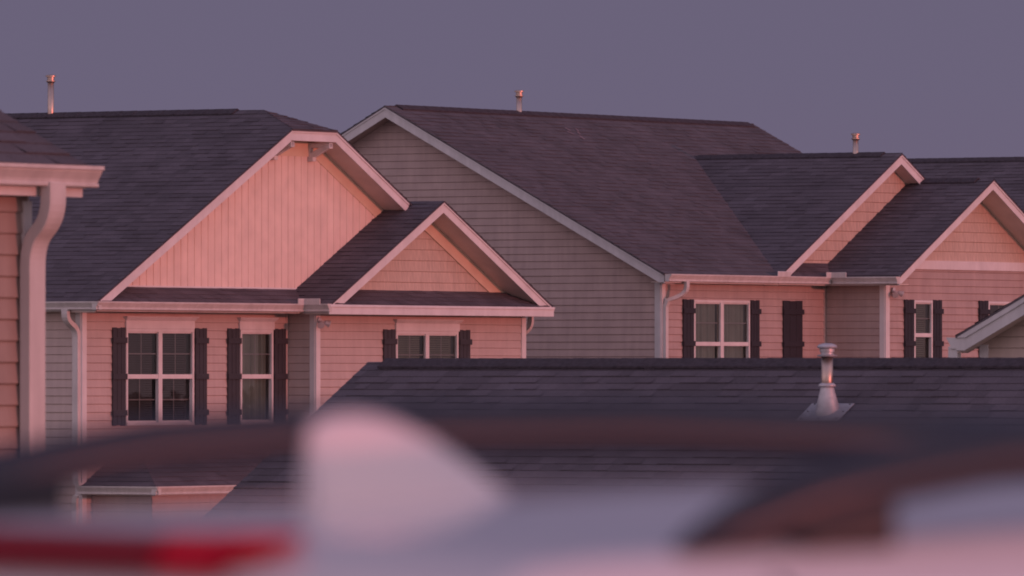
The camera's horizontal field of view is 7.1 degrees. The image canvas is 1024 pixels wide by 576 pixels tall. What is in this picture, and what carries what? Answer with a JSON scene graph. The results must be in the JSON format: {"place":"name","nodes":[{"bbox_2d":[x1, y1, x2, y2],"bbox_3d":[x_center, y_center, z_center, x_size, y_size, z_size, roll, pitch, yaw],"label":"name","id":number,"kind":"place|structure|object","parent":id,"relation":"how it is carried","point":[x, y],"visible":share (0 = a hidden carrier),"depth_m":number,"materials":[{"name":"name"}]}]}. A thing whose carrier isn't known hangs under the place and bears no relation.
{"place":"outdoors","nodes":[
{"label":"outdoors","id":0,"kind":"place"},
{"bbox_2d":[0,110,104,446],"bbox_3d":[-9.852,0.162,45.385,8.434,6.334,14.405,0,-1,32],"label":"house","id":1,"kind":"structure","parent":0,"point":[32,163],"depth_m":48.88,"materials":[{"name":"beige plastic"}]},
{"bbox_2d":[5,75,554,511],"bbox_3d":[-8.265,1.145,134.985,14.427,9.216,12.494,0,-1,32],"label":"house","id":2,"kind":"structure","parent":0,"point":[202,261],"depth_m":131.12,"materials":[{"name":"plastic"}]},
{"bbox_2d":[126,329,193,421],"bbox_3d":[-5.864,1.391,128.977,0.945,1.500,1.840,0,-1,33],"label":"window","id":3,"kind":"structure","parent":2,"relation":"in","point":[155,358],"depth_m":129.00,"materials":[{"name":"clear glass"}]},
{"bbox_2d":[240,330,273,410],"bbox_3d":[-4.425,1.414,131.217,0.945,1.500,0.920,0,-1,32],"label":"window","id":4,"kind":"structure","parent":2,"relation":"in","point":[253,354],"depth_m":131.10,"materials":[{"name":"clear glass"}]},
{"bbox_2d":[396,331,458,357],"bbox_3d":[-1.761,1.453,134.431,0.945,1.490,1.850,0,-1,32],"label":"window","id":5,"kind":"structure","parent":2,"relation":"in","point":[411,344],"depth_m":134.44,"materials":[{"name":"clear glass"}]},
{"bbox_2d":[0,401,1023,575],"bbox_3d":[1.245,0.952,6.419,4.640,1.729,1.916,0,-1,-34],"label":"car","id":6,"kind":"object","parent":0,"point":[398,490],"visible":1,"depth_m":5.36,"materials":[{"name":"white paint"}]},
{"bbox_2d":[0,0,1023,157],"label":"sky","id":7,"kind":"structure","parent":0,"point":[915,78],"materials":[{"name":"purple"}]},
{"bbox_2d":[219,343,1023,501],"bbox_3d":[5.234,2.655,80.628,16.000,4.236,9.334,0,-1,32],"label":"roof","id":8,"kind":"structure","parent":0,"point":[993,386],"depth_m":81.90,"materials":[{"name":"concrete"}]},
{"bbox_2d":[341,90,1023,357],"bbox_3d":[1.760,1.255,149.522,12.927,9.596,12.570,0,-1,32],"label":"house","id":9,"kind":"structure","parent":0,"point":[610,236],"depth_m":146.09,"materials":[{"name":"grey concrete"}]},
{"bbox_2d":[694,300,749,357],"bbox_3d":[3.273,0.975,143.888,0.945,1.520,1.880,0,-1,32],"label":"window","id":10,"kind":"structure","parent":9,"relation":"in","point":[718,324],"depth_m":143.67,"materials":[{"name":"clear glass"}]},
{"bbox_2d":[914,300,932,357],"bbox_3d":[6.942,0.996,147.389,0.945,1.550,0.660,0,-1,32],"label":"window","id":11,"kind":"structure","parent":9,"relation":"in","point":[919,318],"depth_m":147.36,"materials":[{"name":"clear glass"}]},
{"bbox_2d":[988,301,1009,314],"bbox_3d":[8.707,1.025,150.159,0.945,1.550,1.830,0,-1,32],"label":"window","id":12,"kind":"structure","parent":9,"relation":"in","point":[993,306],"depth_m":149.50,"materials":[{"name":"clear glass"}]},
{"bbox_2d":[907,157,1023,210],"bbox_3d":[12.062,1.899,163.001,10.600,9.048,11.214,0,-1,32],"label":"house","id":13,"kind":"structure","parent":0,"point":[1006,174],"depth_m":164.32,"materials":[{"name":"concrete"}]},
{"bbox_2d":[946,295,1023,357],"bbox_3d":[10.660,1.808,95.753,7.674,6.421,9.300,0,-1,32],"label":"house","id":14,"kind":"structure","parent":0,"point":[998,333],"depth_m":93.75,"materials":[{"name":"wood"}]}
]}

